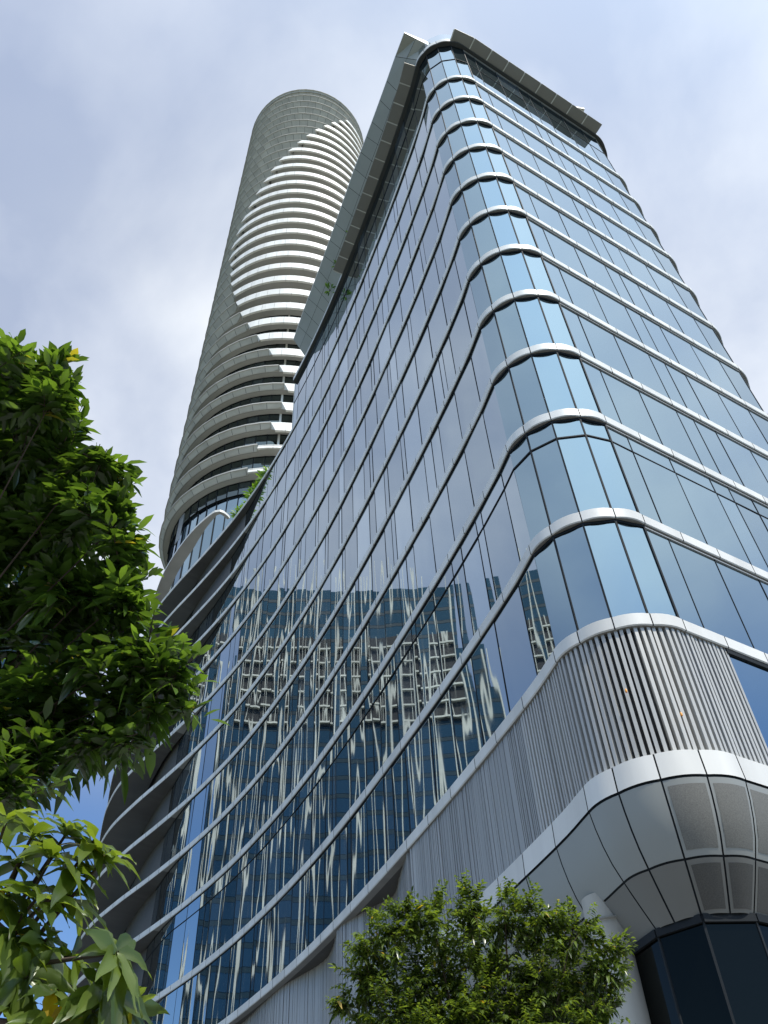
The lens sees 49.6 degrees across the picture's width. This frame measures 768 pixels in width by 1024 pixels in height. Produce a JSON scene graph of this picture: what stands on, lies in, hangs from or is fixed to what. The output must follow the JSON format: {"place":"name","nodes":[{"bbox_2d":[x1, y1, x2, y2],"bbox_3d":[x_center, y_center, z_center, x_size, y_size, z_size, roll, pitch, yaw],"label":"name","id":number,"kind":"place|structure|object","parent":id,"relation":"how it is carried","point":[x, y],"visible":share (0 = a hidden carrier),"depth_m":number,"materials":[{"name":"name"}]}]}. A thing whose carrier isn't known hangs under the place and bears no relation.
{"place":"outdoors","nodes":[
{"label":"outdoors","id":0,"kind":"place"},
{"bbox_2d":[0,0,767,1017],"label":"sky","id":1,"kind":"structure","parent":0,"point":[126,126],"materials":[{"name":"white"}]},
{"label":"pavement","id":2,"kind":"structure","parent":0,"visible":0},
{"bbox_2d":[0,802,169,1023],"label":"broadleaf tree","id":3,"kind":"object","parent":2,"relation":"on","point":[37,961],"visible":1,"depth_m":2.47,"materials":[{"name":"green plant"}]},
{"bbox_2d":[0,328,229,833],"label":"street tree","id":4,"kind":"object","parent":2,"relation":"on","point":[71,622],"visible":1,"depth_m":5.21,"materials":[{"name":"green plant"}]},
{"bbox_2d":[159,89,363,589],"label":"round tower","id":5,"kind":"structure","parent":2,"relation":"on","point":[304,149],"depth_m":139.79,"materials":[{"name":"paint"}]},
{"bbox_2d":[167,494,250,589],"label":"lobby window","id":6,"kind":"structure","parent":5,"relation":"in","point":[219,523],"depth_m":103.55,"materials":[{"name":"blue glass"}]},
{"bbox_2d":[67,29,767,1023],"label":"glass building","id":7,"kind":"structure","parent":2,"relation":"on","point":[473,581],"depth_m":35.15,"materials":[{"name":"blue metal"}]},
{"bbox_2d":[230,505,238,516],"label":"shrub","id":8,"kind":"object","parent":7,"relation":"on","point":[233,514],"visible":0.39,"depth_m":80.13,"materials":[{"name":"green plant"}]},
{"bbox_2d":[241,483,253,498],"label":"shrub","id":9,"kind":"object","parent":7,"relation":"on","point":[247,494],"visible":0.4,"depth_m":78.54,"materials":[{"name":"green plant"}]},
{"bbox_2d":[255,468,265,483],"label":"shrub","id":10,"kind":"object","parent":7,"relation":"on","point":[260,477],"visible":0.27,"depth_m":77.28,"materials":[{"name":"green plant"}]},
{"bbox_2d":[292,385,294,427],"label":"window","id":11,"kind":"structure","parent":7,"relation":"in","point":[294,385],"depth_m":75.60,"materials":[{"name":"glass"}]},
{"bbox_2d":[324,282,335,295],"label":"shrub","id":12,"kind":"object","parent":7,"relation":"on","point":[327,284],"visible":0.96,"depth_m":72.49,"materials":[{"name":"green plant"}]},
{"bbox_2d":[419,55,434,96],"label":"window","id":13,"kind":"structure","parent":7,"relation":"in","point":[425,70],"depth_m":57.20,"materials":[{"name":"blue glass"}]},
{"bbox_2d":[427,89,439,117],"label":"window","id":14,"kind":"structure","parent":7,"relation":"in","point":[433,102],"depth_m":53.12,"materials":[{"name":"blue glass"}]},
{"bbox_2d":[427,47,446,84],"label":"window","id":15,"kind":"structure","parent":7,"relation":"in","point":[438,72],"depth_m":56.74,"materials":[{"name":"blue glass"}]},
{"bbox_2d":[432,110,445,140],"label":"window","id":16,"kind":"structure","parent":7,"relation":"in","point":[439,126],"depth_m":50.19,"materials":[{"name":"blue glass"}]},
{"bbox_2d":[436,81,452,105],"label":"window","id":17,"kind":"structure","parent":7,"relation":"in","point":[444,93],"depth_m":52.65,"materials":[{"name":"blue glass"}]},
{"bbox_2d":[438,134,452,167],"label":"window","id":18,"kind":"structure","parent":7,"relation":"in","point":[445,150],"depth_m":47.27,"materials":[{"name":"blue glass"}]},
{"bbox_2d":[438,45,460,76],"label":"window","id":19,"kind":"structure","parent":7,"relation":"in","point":[449,61],"depth_m":56.58,"materials":[{"name":"blue glass"}]},
{"bbox_2d":[441,101,459,128],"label":"window","id":20,"kind":"structure","parent":7,"relation":"in","point":[450,113],"depth_m":49.74,"materials":[{"name":"blue glass"}]},
{"bbox_2d":[444,160,460,197],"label":"window","id":21,"kind":"structure","parent":7,"relation":"in","point":[453,182],"depth_m":44.35,"materials":[{"name":"blue glass"}]},
{"bbox_2d":[447,124,467,154],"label":"window","id":22,"kind":"structure","parent":7,"relation":"in","point":[457,139],"depth_m":46.80,"materials":[{"name":"blue glass"}]},
{"bbox_2d":[448,79,467,97],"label":"window","id":23,"kind":"structure","parent":7,"relation":"in","point":[457,86],"depth_m":52.50,"materials":[{"name":"blue glass"}]},
{"bbox_2d":[451,190,469,232],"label":"window","id":24,"kind":"structure","parent":7,"relation":"in","point":[459,206],"depth_m":41.41,"materials":[{"name":"blue glass"}]},
{"bbox_2d":[451,46,473,78],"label":"window","id":25,"kind":"structure","parent":7,"relation":"in","point":[462,62],"depth_m":56.73,"materials":[{"name":"blue glass"}]},
{"bbox_2d":[454,99,475,119],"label":"window","id":26,"kind":"structure","parent":7,"relation":"in","point":[464,107],"depth_m":49.56,"materials":[{"name":"blue glass"}]},
{"bbox_2d":[454,150,476,183],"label":"window","id":27,"kind":"structure","parent":7,"relation":"in","point":[464,163],"depth_m":43.89,"materials":[{"name":"blue glass"}]},
{"bbox_2d":[459,224,479,271],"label":"window","id":28,"kind":"structure","parent":7,"relation":"in","point":[469,246],"depth_m":38.50,"materials":[{"name":"blue glass"}]},
{"bbox_2d":[463,79,481,98],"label":"window","id":29,"kind":"structure","parent":7,"relation":"in","point":[471,87],"depth_m":52.63,"materials":[{"name":"blue glass"}]},
{"bbox_2d":[461,122,484,145],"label":"window","id":30,"kind":"structure","parent":7,"relation":"in","point":[473,135],"depth_m":46.64,"materials":[{"name":"blue glass"}]},
{"bbox_2d":[462,180,486,217],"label":"window","id":31,"kind":"structure","parent":7,"relation":"in","point":[474,198],"depth_m":40.98,"materials":[{"name":"blue glass"}]},
{"bbox_2d":[470,99,490,121],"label":"window","id":32,"kind":"structure","parent":7,"relation":"in","point":[479,108],"depth_m":49.72,"materials":[{"name":"blue glass"}]},
{"bbox_2d":[469,264,492,318],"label":"window","id":33,"kind":"structure","parent":7,"relation":"in","point":[478,282],"depth_m":35.56,"materials":[{"name":"blue glass"}]},
{"bbox_2d":[469,147,494,174],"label":"window","id":34,"kind":"structure","parent":7,"relation":"in","point":[481,159],"depth_m":43.72,"materials":[{"name":"blue glass"}]},
{"bbox_2d":[471,213,498,257],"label":"window","id":35,"kind":"structure","parent":7,"relation":"in","point":[484,233],"depth_m":38.04,"materials":[{"name":"blue glass"}]},
{"bbox_2d":[478,122,500,147],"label":"window","id":36,"kind":"structure","parent":7,"relation":"in","point":[489,136],"depth_m":46.78,"materials":[{"name":"blue glass"}]},
{"bbox_2d":[478,177,506,207],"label":"window","id":37,"kind":"structure","parent":7,"relation":"in","point":[490,187],"depth_m":40.79,"materials":[{"name":"blue glass"}]},
{"bbox_2d":[480,311,506,374],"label":"window","id":38,"kind":"structure","parent":7,"relation":"in","point":[494,346],"depth_m":32.64,"materials":[{"name":"blue glass"}]},
{"bbox_2d":[482,253,512,302],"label":"window","id":39,"kind":"structure","parent":7,"relation":"in","point":[498,282],"depth_m":35.11,"materials":[{"name":"blue glass"}]},
{"bbox_2d":[487,148,511,176],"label":"window","id":40,"kind":"structure","parent":7,"relation":"in","point":[497,158],"depth_m":43.85,"materials":[{"name":"blue glass"}]},
{"bbox_2d":[489,211,519,246],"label":"window","id":41,"kind":"structure","parent":7,"relation":"in","point":[502,223],"depth_m":37.87,"materials":[{"name":"blue glass"}]},
{"bbox_2d":[493,366,524,440],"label":"window","id":42,"kind":"structure","parent":7,"relation":"in","point":[510,410],"depth_m":29.71,"materials":[{"name":"blue glass"}]},
{"bbox_2d":[497,177,524,210],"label":"window","id":43,"kind":"structure","parent":7,"relation":"in","point":[508,188],"depth_m":40.93,"materials":[{"name":"blue glass"}]},
{"bbox_2d":[494,299,528,357],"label":"window","id":44,"kind":"structure","parent":7,"relation":"in","point":[512,331],"depth_m":32.20,"materials":[{"name":"blue glass"}]},
{"bbox_2d":[501,250,535,292],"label":"window","id":45,"kind":"structure","parent":7,"relation":"in","point":[515,263],"depth_m":34.95,"materials":[{"name":"blue glass"}]},
{"bbox_2d":[509,211,538,248],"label":"window","id":46,"kind":"structure","parent":7,"relation":"in","point":[524,232],"depth_m":38.00,"materials":[{"name":"blue glass"}]},
{"bbox_2d":[509,354,548,422],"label":"window","id":47,"kind":"structure","parent":7,"relation":"in","point":[530,394],"depth_m":29.27,"materials":[{"name":"blue glass"}]},
{"bbox_2d":[509,434,550,540],"bbox_3d":[4.622,-0.804,26.480,0.052,4.450,0.933,23,-52,-23],"label":"window","id":48,"kind":"structure","parent":7,"relation":"in","point":[534,506],"depth_m":26.43,"materials":[{"name":"blue glass"}]},
{"bbox_2d":[515,296,554,346],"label":"window","id":49,"kind":"structure","parent":7,"relation":"in","point":[536,327],"depth_m":32.02,"materials":[{"name":"blue glass"}]},
{"bbox_2d":[522,250,556,294],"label":"window","id":50,"kind":"structure","parent":7,"relation":"in","point":[539,273],"depth_m":35.06,"materials":[{"name":"blue glass"}]},
{"bbox_2d":[526,421,579,523],"bbox_3d":[5.259,-1.282,26.061,0.951,4.450,0.052,-26,-51,21],"label":"window","id":51,"kind":"structure","parent":7,"relation":"in","point":[558,492],"depth_m":25.99,"materials":[{"name":"blue glass"}]},
{"bbox_2d":[532,351,576,411],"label":"window","id":52,"kind":"structure","parent":7,"relation":"in","point":[558,394],"depth_m":29.09,"materials":[{"name":"blue glass"}]},
{"bbox_2d":[533,536,578,646],"bbox_3d":[4.796,2.215,23.305,0.052,3.560,0.933,23,-52,-23],"label":"window","id":53,"kind":"structure","parent":7,"relation":"in","point":[559,606],"depth_m":23.26,"materials":[{"name":"blue glass"}]},
{"bbox_2d":[538,296,576,347],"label":"window","id":54,"kind":"structure","parent":7,"relation":"in","point":[555,317],"depth_m":32.13,"materials":[{"name":"blue glass"}]},
{"bbox_2d":[558,351,601,413],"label":"window","id":55,"kind":"structure","parent":7,"relation":"in","point":[578,380],"depth_m":29.21,"materials":[{"name":"blue glass"}]},
{"bbox_2d":[552,417,611,511],"bbox_3d":[6.114,-1.526,25.877,0.953,4.450,0.052,-6,-46,3],"label":"window","id":56,"kind":"structure","parent":7,"relation":"in","point":[587,483],"depth_m":25.81,"materials":[{"name":"blue glass"}]},
{"bbox_2d":[554,523,611,628],"bbox_3d":[5.434,1.737,22.886,0.951,3.560,0.052,-26,-51,21],"label":"window","id":57,"kind":"structure","parent":7,"relation":"in","point":[586,590],"depth_m":22.83,"materials":[{"name":"blue glass"}]},
{"bbox_2d":[581,418,639,512],"bbox_3d":[7.018,-1.488,25.962,0.946,4.450,0.052,11,-48,-13],"label":"window","id":58,"kind":"structure","parent":7,"relation":"in","point":[616,484],"depth_m":25.92,"materials":[{"name":"blue glass"}]},
{"bbox_2d":[583,519,648,616],"bbox_3d":[6.289,1.494,22.701,0.953,3.560,0.052,-6,-46,3],"label":"window","id":59,"kind":"structure","parent":7,"relation":"in","point":[623,593],"depth_m":22.65,"materials":[{"name":"blue glass"}]},
{"bbox_2d":[616,519,679,617],"bbox_3d":[7.193,1.531,22.787,0.946,3.560,0.052,11,-48,-13],"label":"window","id":60,"kind":"structure","parent":7,"relation":"in","point":[651,580],"depth_m":22.77,"materials":[{"name":"blue glass"}]},
{"bbox_2d":[544,913,767,1023],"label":"shop window","id":61,"kind":"structure","parent":7,"relation":"in","point":[704,968],"depth_m":16.49,"materials":[{"name":"blue glass"}]},
{"bbox_2d":[322,868,635,1023],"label":"tree","id":62,"kind":"object","parent":2,"relation":"on","point":[547,1004],"visible":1,"depth_m":8.06,"materials":[{"name":"green plant"}]},
{"label":"ground","id":63,"kind":"structure","parent":0,"visible":0},
{"bbox_2d":[0,567,29,677],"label":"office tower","id":64,"kind":"structure","parent":63,"relation":"on","point":[2,663],"depth_m":178.77,"materials":[{"name":"glass"}]}
]}

